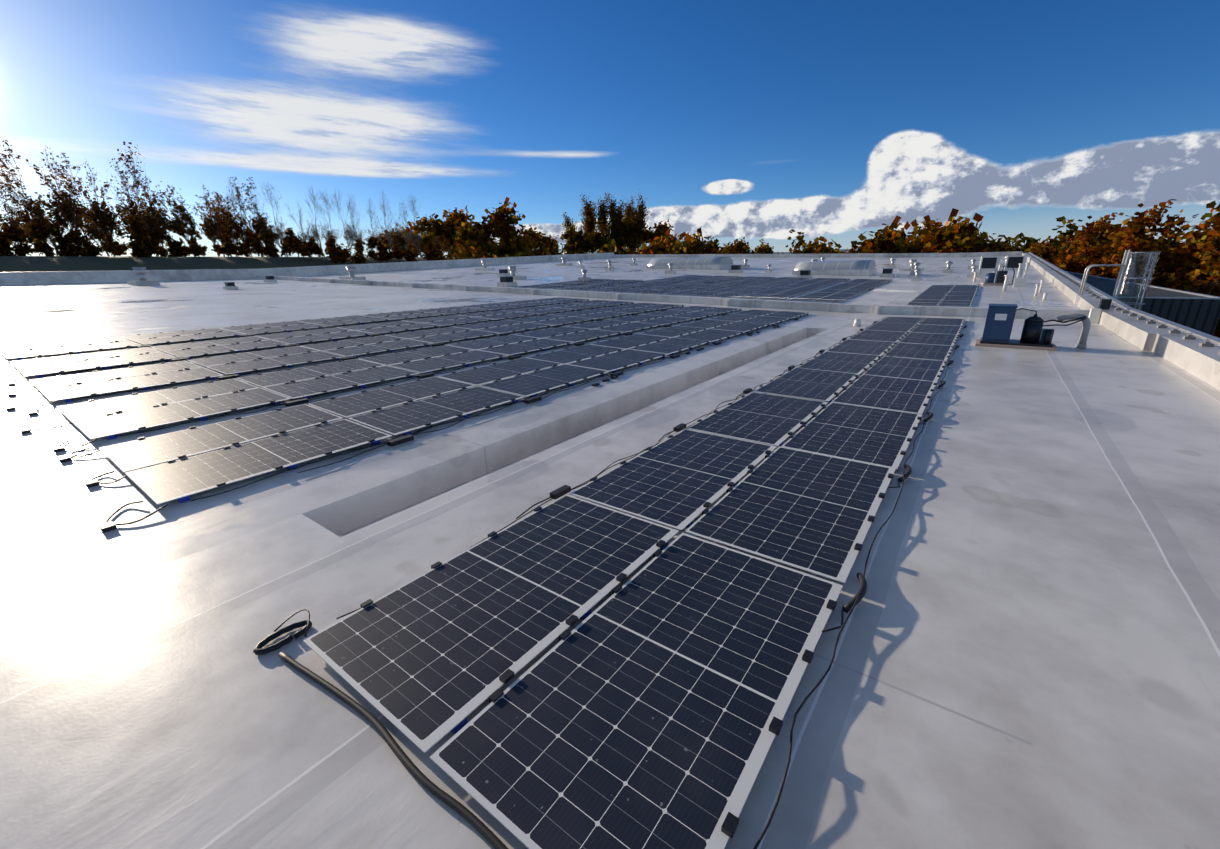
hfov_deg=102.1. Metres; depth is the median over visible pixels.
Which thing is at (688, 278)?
panel
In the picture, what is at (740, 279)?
panel
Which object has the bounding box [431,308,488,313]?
panel
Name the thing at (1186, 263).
tree
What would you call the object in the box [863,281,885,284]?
panel
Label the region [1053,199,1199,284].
tree
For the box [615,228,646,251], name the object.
tree
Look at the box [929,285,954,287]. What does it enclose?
panel
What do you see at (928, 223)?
tree
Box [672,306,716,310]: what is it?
panel
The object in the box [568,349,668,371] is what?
panel
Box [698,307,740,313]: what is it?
panel
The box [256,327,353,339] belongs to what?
panel
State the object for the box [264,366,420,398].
panel
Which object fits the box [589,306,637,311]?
panel
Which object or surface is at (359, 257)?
tree
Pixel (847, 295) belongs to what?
panel
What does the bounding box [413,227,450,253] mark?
tree
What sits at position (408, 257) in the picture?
tree
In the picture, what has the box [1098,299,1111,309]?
junction box
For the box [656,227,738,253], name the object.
tree
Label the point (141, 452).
panel
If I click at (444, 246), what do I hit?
tree
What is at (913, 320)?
panel
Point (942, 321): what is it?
panel
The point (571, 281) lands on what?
panel
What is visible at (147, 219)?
tree
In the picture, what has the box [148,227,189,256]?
tree
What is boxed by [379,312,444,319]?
panel
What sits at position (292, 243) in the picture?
tree
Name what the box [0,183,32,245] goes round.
tree
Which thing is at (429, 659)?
panel
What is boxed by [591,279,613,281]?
panel
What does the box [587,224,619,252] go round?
tree
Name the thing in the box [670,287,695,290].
panel
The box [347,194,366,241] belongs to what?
tree
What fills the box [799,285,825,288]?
panel
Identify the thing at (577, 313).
panel
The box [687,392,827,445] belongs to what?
panel
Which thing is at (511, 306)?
panel
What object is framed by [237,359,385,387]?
panel
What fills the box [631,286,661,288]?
panel
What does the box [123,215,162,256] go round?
tree
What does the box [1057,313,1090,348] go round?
insulated pipe
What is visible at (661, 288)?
panel
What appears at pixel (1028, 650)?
roof
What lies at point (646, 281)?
panel
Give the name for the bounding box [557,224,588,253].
tree
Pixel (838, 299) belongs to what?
panel
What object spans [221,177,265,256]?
tree
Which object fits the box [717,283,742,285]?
panel
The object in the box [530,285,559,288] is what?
panel
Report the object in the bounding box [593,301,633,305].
panel
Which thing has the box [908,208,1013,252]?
tree
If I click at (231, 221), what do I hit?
tree
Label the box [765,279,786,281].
panel
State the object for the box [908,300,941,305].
panel
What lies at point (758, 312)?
panel
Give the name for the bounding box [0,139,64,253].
tree
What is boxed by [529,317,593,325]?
panel
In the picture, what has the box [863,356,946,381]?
panel
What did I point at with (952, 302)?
panel
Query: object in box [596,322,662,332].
panel
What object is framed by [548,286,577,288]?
panel
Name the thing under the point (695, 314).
panel
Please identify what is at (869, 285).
panel
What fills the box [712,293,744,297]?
panel
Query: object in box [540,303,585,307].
panel
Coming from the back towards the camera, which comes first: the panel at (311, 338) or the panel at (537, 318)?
the panel at (537, 318)
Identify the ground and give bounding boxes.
[0,256,1217,284]
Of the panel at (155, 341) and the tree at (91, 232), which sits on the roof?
the panel at (155, 341)
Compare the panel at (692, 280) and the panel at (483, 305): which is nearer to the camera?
the panel at (483, 305)
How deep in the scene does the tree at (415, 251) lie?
242.39 m
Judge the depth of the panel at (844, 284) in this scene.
30.51 m
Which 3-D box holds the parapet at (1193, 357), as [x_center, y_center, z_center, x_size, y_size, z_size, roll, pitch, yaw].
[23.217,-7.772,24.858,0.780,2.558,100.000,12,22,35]
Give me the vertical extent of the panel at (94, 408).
0.076 m
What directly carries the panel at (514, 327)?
on the roof
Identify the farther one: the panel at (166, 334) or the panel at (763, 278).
the panel at (763, 278)
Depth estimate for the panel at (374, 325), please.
15.07 m
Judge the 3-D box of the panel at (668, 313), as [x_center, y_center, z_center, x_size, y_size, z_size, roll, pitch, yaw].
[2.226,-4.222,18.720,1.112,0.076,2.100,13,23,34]
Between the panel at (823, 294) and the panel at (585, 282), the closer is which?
the panel at (823, 294)
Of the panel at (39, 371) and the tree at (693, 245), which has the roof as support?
the panel at (39, 371)
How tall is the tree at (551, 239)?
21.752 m
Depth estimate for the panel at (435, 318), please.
16.82 m
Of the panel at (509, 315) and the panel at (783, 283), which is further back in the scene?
the panel at (783, 283)
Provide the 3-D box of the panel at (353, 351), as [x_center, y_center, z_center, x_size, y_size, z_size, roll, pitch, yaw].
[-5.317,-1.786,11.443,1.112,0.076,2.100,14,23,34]
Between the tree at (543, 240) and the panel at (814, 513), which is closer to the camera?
the panel at (814, 513)
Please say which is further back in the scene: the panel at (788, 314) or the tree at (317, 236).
the tree at (317, 236)
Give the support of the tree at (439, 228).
on the ground
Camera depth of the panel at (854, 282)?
31.89 m
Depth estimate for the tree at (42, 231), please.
103.57 m
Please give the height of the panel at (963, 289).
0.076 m
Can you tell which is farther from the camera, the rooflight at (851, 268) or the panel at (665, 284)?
the rooflight at (851, 268)
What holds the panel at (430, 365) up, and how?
on the roof
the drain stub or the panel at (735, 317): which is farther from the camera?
the panel at (735, 317)
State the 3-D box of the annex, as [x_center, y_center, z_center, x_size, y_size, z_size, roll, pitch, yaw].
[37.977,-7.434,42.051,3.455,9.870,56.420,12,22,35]
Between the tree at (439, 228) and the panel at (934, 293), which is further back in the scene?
the tree at (439, 228)
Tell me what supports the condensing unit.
on the roof
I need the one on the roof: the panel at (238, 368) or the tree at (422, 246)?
the panel at (238, 368)
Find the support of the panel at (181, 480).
on the roof
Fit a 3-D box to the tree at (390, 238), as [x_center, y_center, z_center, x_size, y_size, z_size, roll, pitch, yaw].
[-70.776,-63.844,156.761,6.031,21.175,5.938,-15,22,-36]
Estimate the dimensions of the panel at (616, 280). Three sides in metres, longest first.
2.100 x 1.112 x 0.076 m
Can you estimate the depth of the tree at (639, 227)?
231.96 m
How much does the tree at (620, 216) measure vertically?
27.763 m
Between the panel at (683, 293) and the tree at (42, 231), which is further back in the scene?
the tree at (42, 231)
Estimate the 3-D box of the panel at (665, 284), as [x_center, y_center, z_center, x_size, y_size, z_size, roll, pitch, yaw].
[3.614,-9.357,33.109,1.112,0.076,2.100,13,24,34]
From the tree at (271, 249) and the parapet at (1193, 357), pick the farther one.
the tree at (271, 249)
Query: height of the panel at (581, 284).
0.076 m
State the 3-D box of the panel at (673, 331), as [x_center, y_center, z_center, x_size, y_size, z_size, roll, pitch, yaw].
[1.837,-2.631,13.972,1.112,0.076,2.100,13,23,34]
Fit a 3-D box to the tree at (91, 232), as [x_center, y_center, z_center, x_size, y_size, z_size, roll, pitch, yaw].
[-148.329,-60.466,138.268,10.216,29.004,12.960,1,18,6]
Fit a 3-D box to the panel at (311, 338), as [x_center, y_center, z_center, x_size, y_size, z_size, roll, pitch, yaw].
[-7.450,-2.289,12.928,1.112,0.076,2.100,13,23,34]
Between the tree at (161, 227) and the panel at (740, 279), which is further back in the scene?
the tree at (161, 227)
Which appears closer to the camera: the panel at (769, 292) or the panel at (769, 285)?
the panel at (769, 292)
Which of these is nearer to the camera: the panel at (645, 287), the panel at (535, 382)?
the panel at (535, 382)
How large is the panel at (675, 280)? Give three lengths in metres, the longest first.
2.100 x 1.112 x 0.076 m
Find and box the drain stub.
[853,319,860,326]
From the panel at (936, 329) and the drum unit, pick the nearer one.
the panel at (936, 329)
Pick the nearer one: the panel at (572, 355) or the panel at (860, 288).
the panel at (572, 355)
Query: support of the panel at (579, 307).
on the roof
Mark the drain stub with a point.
(857, 322)
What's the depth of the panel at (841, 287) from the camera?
28.81 m
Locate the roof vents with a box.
[127,256,1006,288]
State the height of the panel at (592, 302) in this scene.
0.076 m
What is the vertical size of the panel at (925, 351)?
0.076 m
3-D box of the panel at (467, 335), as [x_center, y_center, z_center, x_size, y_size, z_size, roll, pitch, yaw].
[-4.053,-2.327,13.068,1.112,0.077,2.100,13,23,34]
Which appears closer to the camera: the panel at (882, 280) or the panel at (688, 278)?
the panel at (882, 280)
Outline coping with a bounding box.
[1029,252,1219,343]
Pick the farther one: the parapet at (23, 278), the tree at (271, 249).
the tree at (271, 249)
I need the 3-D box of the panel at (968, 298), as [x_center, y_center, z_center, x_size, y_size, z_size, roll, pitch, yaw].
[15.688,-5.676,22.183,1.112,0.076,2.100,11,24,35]
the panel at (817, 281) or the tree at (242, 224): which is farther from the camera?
the tree at (242, 224)
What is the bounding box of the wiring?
[0,300,967,848]
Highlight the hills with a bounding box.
[750,247,1020,253]
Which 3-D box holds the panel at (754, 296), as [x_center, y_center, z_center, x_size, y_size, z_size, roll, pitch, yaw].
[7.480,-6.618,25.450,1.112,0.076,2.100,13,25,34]
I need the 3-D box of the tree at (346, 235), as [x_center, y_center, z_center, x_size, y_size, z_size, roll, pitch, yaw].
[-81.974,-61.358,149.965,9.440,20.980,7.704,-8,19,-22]
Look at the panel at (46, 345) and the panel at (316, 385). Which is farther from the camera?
the panel at (46, 345)
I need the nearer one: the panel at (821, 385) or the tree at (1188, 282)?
the panel at (821, 385)
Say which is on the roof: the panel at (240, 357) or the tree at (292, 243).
the panel at (240, 357)
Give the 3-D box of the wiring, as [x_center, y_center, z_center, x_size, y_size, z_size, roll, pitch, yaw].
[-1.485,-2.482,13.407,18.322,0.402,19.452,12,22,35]
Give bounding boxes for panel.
[0,337,129,352]
[1,341,140,359]
[9,347,160,367]
[17,352,176,377]
[29,360,201,389]
[39,367,224,401]
[56,378,258,420]
[72,388,290,439]
[99,404,342,471]
[121,328,228,340]
[125,419,391,504]
[132,331,245,344]
[151,336,269,351]
[165,340,289,358]
[187,346,319,366]
[207,351,345,374]
[221,321,310,330]
[234,324,327,334]
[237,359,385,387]
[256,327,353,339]
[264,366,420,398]
[274,330,373,343]
[299,315,371,324]
[302,335,404,350]
[303,494,678,752]
[308,377,475,417]
[312,317,391,325]
[325,339,433,356]
[337,321,415,329]
[348,386,523,434]
[356,323,441,333]
[360,345,472,365]
[362,310,427,316]
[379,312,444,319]
[387,327,473,338]
[389,350,508,372]
[402,315,470,322]
[412,330,500,343]
[413,307,470,311]
[426,317,495,325]
[430,533,842,848]
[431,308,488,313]
[437,358,561,384]
[448,335,541,349]
[453,320,527,330]
[458,303,510,308]
[459,310,514,317]
[478,323,552,332]
[479,304,526,309]
[479,312,536,318]
[479,339,574,355]
[479,364,609,396]
[501,300,542,303]
[503,306,552,311]
[509,314,570,322]
[513,326,591,337]
[515,301,562,305]
[521,285,545,286]
[524,308,576,313]
[526,344,625,363]
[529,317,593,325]
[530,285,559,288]
[534,298,573,300]
[539,282,563,284]
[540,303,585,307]
[544,329,623,342]
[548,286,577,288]
[549,299,590,302]
[550,310,606,316]
[553,283,579,285]
[559,304,607,309]
[560,280,580,282]
[561,286,589,289]
[567,320,630,328]
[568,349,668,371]
[569,283,593,285]
[569,429,776,529]
[573,281,597,283]
[573,312,630,318]
[574,300,611,303]
[578,287,606,289]
[583,284,610,286]
[588,281,608,283]
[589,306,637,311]
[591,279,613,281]
[591,288,622,291]
[591,334,671,349]
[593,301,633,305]
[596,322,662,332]
[600,285,625,287]
[601,282,626,284]
[607,279,625,281]
[608,314,666,321]
[609,308,657,313]
[612,285,640,288]
[612,288,641,291]
[616,282,639,284]
[618,280,642,282]
[621,303,659,307]
[629,289,658,292]
[630,337,711,354]
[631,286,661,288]
[632,283,657,285]
[638,316,693,324]
[639,280,659,282]
[639,304,684,309]
[640,326,707,336]
[645,310,693,316]
[648,281,672,283]
[648,286,676,289]
[651,283,674,285]
[651,290,680,293]
[663,279,686,281]
[666,281,687,283]
[668,291,699,295]
[669,284,692,287]
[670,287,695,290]
[670,311,719,318]
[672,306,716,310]
[676,329,744,342]
[677,277,699,279]
[677,319,734,328]
[681,282,705,284]
[685,279,705,281]
[685,446,895,582]
[686,285,711,287]
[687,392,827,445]
[693,292,724,295]
[695,280,718,282]
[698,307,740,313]
[708,278,730,280]
[710,314,756,321]
[711,321,769,332]
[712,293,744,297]
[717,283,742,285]
[718,280,739,282]
[721,276,741,278]
[726,289,757,293]
[730,278,750,280]
[734,309,777,315]
[738,294,772,297]
[739,316,790,324]
[741,279,764,280]
[745,286,770,290]
[752,277,774,278]
[753,290,783,293]
[753,368,858,401]
[757,284,782,287]
[760,294,793,299]
[764,311,807,318]
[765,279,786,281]
[768,282,792,284]
[768,287,794,290]
[774,291,804,295]
[775,277,795,278]
[778,279,801,282]
[781,284,805,287]
[781,402,922,468]
[788,288,816,291]
[791,282,816,284]
[791,296,823,300]
[797,352,880,374]
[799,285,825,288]
[803,280,825,282]
[804,292,834,296]
[810,283,834,285]
[811,278,832,279]
[816,289,844,292]
[816,297,848,302]
[818,280,842,283]
[826,286,853,289]
[826,339,896,356]
[827,293,857,297]
[829,278,849,280]
[832,374,936,413]
[836,283,859,285]
[838,290,866,293]
[845,281,866,283]
[846,286,873,290]
[849,330,908,343]
[851,279,872,280]
[855,284,880,287]
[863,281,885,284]
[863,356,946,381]
[865,322,916,331]
[871,279,891,281]
[879,317,923,324]
[884,343,953,360]
[899,332,958,345]
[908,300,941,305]
[911,324,962,334]
[914,295,945,299]
[919,291,948,294]
[920,318,964,325]
[925,288,951,291]
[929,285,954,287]
[938,305,970,306]
[939,300,972,305]
[943,296,974,300]
[947,292,975,295]
[950,288,977,291]
[953,285,978,287]
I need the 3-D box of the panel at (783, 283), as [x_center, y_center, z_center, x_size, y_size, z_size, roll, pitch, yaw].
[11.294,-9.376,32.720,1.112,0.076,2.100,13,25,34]
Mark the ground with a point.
(54, 263)
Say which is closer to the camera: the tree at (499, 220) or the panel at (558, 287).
the panel at (558, 287)
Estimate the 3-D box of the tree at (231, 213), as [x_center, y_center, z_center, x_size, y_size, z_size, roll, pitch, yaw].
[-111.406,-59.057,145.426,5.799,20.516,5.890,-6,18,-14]
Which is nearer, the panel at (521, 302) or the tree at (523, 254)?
the panel at (521, 302)
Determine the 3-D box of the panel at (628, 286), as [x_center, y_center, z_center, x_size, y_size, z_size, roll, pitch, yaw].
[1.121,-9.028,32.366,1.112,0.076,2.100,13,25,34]
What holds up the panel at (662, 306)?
on the roof
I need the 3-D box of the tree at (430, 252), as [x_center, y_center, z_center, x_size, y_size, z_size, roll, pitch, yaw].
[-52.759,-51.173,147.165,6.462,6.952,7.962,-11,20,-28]
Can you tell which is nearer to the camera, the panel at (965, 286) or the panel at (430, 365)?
the panel at (430, 365)
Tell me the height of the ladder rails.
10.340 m
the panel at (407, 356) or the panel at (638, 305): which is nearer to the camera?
the panel at (407, 356)
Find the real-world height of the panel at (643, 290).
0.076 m
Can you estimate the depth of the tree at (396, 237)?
155.40 m
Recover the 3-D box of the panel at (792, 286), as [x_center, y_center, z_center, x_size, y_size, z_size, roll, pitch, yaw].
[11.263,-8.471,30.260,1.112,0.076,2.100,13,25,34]
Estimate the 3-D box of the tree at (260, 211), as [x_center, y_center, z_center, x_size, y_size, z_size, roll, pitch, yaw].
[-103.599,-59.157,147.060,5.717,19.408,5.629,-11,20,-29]
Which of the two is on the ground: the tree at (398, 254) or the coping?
the tree at (398, 254)
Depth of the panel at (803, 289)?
28.08 m
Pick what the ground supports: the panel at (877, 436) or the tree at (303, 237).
the tree at (303, 237)
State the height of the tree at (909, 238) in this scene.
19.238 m
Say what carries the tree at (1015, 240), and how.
on the ground
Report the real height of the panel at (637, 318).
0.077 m
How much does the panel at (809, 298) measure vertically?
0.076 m
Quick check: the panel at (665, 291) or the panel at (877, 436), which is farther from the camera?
the panel at (665, 291)
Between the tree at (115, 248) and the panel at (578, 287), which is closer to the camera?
the panel at (578, 287)
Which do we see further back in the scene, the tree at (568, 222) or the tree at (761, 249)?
the tree at (761, 249)
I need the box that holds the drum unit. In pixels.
[981,265,1014,283]
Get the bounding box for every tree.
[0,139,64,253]
[0,165,47,243]
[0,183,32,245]
[0,223,38,255]
[26,145,89,233]
[26,218,81,255]
[40,152,111,255]
[66,162,127,255]
[66,229,105,255]
[100,232,128,256]
[106,158,156,254]
[113,141,168,236]
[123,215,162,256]
[124,170,170,247]
[148,185,202,256]
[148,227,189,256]
[178,235,207,256]
[188,184,227,256]
[199,192,241,256]
[201,192,243,256]
[211,233,240,256]
[214,188,242,256]
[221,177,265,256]
[225,178,250,256]
[235,230,267,257]
[236,177,278,243]
[250,197,272,231]
[257,181,286,256]
[260,229,279,256]
[280,227,311,257]
[287,202,308,241]
[298,186,327,256]
[305,236,324,257]
[313,191,341,244]
[321,187,356,255]
[324,235,352,264]
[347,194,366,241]
[350,238,366,263]
[364,196,384,251]
[365,235,394,261]
[376,228,413,256]
[378,192,396,251]
[387,243,404,259]
[392,222,407,248]
[395,198,413,249]
[399,226,440,256]
[403,196,422,256]
[403,249,417,261]
[405,206,483,255]
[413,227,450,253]
[413,233,424,256]
[421,241,444,260]
[431,237,442,251]
[433,216,499,259]
[442,240,451,252]
[446,242,508,259]
[448,197,544,256]
[450,235,486,259]
[491,226,532,257]
[507,235,565,256]
[517,247,530,256]
[523,228,555,250]
[525,228,561,249]
[542,248,552,255]
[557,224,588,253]
[562,212,577,234]
[574,224,595,253]
[579,190,598,249]
[580,199,597,231]
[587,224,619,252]
[592,192,609,234]
[597,240,624,254]
[604,191,622,242]
[607,195,626,243]
[609,229,675,254]
[610,218,635,254]
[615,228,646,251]
[623,195,635,221]
[627,203,647,248]
[629,193,651,251]
[631,219,682,247]
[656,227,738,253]
[708,241,735,253]
[720,237,758,253]
[753,239,773,253]
[786,229,841,253]
[813,216,921,253]
[893,236,920,252]
[905,215,1013,252]
[907,231,932,252]
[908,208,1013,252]
[982,235,1020,249]
[1004,234,1021,249]
[1008,210,1149,263]
[1013,232,1043,251]
[1024,239,1057,261]
[1039,216,1117,259]
[1051,213,1123,271]
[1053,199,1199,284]
[1115,201,1219,296]
[1143,217,1197,249]
[1155,224,1219,337]
[1174,226,1212,262]
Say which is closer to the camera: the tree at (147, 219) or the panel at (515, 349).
the panel at (515, 349)
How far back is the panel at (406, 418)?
6.67 m
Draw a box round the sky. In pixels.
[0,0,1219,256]
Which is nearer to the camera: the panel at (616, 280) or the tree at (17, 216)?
the panel at (616, 280)
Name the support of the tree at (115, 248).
on the ground
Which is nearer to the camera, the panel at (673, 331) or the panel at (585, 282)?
the panel at (673, 331)
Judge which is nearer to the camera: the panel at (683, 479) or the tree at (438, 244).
the panel at (683, 479)
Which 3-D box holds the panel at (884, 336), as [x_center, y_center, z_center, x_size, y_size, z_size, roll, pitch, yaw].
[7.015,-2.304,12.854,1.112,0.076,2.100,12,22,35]
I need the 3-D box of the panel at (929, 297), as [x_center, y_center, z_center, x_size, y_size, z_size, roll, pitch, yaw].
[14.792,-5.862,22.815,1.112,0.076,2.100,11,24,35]
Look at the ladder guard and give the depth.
18.08 m
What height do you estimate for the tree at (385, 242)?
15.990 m
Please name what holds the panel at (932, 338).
on the roof
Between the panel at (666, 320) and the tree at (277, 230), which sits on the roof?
the panel at (666, 320)
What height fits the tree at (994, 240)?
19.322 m
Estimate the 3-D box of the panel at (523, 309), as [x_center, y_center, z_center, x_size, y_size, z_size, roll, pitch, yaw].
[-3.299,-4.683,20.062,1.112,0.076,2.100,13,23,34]
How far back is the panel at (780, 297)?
24.88 m
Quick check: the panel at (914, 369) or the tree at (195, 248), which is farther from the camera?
the tree at (195, 248)
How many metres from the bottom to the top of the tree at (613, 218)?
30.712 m
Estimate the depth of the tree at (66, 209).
111.46 m
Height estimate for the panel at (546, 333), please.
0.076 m
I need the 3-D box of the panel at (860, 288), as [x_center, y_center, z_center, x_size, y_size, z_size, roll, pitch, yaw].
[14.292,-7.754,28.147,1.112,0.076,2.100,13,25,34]
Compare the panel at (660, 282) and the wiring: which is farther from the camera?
the panel at (660, 282)
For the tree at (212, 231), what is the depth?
126.50 m
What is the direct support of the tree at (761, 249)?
on the ground
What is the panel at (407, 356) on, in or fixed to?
on the roof
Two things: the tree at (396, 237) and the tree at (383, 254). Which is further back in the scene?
the tree at (396, 237)
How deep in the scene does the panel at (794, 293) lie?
26.29 m
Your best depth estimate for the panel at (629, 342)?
12.22 m
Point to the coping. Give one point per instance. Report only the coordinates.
(1182, 327)
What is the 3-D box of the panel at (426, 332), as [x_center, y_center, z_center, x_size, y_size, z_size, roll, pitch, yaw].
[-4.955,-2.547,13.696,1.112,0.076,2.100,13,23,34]
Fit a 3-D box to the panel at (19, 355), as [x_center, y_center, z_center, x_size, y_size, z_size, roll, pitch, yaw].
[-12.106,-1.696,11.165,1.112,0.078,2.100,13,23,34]
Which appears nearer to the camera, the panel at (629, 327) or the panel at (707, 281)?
the panel at (629, 327)
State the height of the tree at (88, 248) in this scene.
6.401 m
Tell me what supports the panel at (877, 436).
on the roof
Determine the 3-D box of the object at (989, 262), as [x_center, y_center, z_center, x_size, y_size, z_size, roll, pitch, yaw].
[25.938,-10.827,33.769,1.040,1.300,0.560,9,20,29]
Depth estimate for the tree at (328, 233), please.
163.32 m
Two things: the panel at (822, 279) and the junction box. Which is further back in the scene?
the panel at (822, 279)
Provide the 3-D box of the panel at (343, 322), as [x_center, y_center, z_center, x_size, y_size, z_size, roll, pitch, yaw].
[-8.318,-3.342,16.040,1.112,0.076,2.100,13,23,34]
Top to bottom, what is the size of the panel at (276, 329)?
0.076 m
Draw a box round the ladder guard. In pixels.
[1115,252,1159,310]
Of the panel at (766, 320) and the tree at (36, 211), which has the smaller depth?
the panel at (766, 320)
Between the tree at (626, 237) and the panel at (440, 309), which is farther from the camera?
the tree at (626, 237)
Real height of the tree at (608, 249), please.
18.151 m
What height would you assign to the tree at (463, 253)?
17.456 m
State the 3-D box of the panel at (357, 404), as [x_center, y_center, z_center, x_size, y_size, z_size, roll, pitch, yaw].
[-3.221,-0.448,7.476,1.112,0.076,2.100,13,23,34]
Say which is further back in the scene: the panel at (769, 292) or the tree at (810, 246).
the tree at (810, 246)
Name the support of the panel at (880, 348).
on the roof
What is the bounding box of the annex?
[1066,271,1219,335]
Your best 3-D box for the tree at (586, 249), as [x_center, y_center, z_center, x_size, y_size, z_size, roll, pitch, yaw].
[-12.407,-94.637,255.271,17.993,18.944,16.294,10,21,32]
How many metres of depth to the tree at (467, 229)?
138.19 m
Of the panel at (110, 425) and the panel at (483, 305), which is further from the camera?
the panel at (483, 305)
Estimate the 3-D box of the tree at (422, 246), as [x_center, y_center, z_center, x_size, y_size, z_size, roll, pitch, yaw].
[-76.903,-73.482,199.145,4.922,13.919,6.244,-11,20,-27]
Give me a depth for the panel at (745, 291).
27.75 m
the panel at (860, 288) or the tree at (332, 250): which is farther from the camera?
the tree at (332, 250)
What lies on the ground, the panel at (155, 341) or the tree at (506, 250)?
the tree at (506, 250)
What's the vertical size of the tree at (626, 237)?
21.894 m
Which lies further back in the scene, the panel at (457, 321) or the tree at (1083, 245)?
the tree at (1083, 245)
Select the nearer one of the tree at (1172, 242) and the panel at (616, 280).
the panel at (616, 280)
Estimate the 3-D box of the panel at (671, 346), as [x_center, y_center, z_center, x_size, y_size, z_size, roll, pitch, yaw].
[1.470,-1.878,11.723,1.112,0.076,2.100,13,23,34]
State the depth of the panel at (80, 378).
8.70 m
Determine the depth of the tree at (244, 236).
139.61 m
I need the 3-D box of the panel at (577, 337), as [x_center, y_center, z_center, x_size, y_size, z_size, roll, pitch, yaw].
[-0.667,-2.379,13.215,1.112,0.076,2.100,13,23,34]
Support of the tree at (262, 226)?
on the ground
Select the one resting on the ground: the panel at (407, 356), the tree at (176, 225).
the tree at (176, 225)
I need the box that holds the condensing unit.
[975,304,1086,350]
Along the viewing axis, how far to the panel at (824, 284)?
31.05 m
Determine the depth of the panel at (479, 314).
18.36 m
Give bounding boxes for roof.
[0,256,1219,848]
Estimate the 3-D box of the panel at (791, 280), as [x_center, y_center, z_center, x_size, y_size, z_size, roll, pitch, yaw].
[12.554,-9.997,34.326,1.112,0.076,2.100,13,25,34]
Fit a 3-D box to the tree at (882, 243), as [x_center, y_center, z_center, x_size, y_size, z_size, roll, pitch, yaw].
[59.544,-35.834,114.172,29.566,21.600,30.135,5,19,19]
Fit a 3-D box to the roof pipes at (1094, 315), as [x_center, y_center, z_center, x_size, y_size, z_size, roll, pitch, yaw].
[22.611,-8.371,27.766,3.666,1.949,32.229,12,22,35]
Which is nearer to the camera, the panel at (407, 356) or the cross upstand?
the panel at (407, 356)
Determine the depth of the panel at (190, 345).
11.85 m
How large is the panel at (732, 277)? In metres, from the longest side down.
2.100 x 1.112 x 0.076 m
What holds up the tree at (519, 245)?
on the ground
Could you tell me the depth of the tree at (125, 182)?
154.39 m
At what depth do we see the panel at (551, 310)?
19.48 m
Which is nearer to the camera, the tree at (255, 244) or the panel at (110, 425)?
the panel at (110, 425)
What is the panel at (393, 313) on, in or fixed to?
on the roof
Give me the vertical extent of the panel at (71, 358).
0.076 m
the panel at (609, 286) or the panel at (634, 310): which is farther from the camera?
the panel at (609, 286)
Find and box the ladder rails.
[1079,250,1130,298]
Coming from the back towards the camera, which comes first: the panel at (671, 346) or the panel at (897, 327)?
the panel at (897, 327)
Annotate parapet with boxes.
[0,251,1022,284]
[1022,253,1219,389]
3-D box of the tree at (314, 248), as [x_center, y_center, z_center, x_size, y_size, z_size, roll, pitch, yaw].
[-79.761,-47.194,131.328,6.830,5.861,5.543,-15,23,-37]
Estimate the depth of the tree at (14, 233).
99.56 m
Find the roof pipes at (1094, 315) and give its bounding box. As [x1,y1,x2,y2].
[973,257,1101,323]
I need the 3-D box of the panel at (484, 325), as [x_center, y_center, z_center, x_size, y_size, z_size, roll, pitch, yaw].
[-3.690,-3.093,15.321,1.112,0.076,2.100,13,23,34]
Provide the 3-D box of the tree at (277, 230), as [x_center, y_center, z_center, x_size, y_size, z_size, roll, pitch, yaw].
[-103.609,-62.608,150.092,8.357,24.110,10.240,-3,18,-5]
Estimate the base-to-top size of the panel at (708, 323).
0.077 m
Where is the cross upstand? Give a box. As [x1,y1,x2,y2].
[257,275,1089,320]
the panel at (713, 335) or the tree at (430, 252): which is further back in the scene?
the tree at (430, 252)
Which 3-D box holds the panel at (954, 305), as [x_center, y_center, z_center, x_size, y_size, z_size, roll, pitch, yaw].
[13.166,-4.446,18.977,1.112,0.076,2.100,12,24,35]
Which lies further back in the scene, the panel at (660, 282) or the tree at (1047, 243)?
the tree at (1047, 243)
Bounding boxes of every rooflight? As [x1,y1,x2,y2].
[646,257,734,269]
[792,260,877,275]
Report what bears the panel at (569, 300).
on the roof
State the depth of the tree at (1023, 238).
106.21 m
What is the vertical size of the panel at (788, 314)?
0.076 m
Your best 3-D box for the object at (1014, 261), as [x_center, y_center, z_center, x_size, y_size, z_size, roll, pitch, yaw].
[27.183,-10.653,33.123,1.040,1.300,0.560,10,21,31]
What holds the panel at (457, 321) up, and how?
on the roof
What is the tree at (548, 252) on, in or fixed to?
on the ground
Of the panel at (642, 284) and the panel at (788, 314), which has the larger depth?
the panel at (642, 284)
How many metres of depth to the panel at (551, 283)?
35.92 m
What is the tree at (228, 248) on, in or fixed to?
on the ground
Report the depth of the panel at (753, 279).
35.61 m
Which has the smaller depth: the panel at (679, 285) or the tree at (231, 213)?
the panel at (679, 285)
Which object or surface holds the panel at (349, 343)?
on the roof
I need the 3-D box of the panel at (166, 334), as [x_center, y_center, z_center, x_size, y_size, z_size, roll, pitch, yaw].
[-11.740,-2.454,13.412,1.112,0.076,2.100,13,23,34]
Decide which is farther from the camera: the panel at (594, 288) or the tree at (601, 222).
the tree at (601, 222)

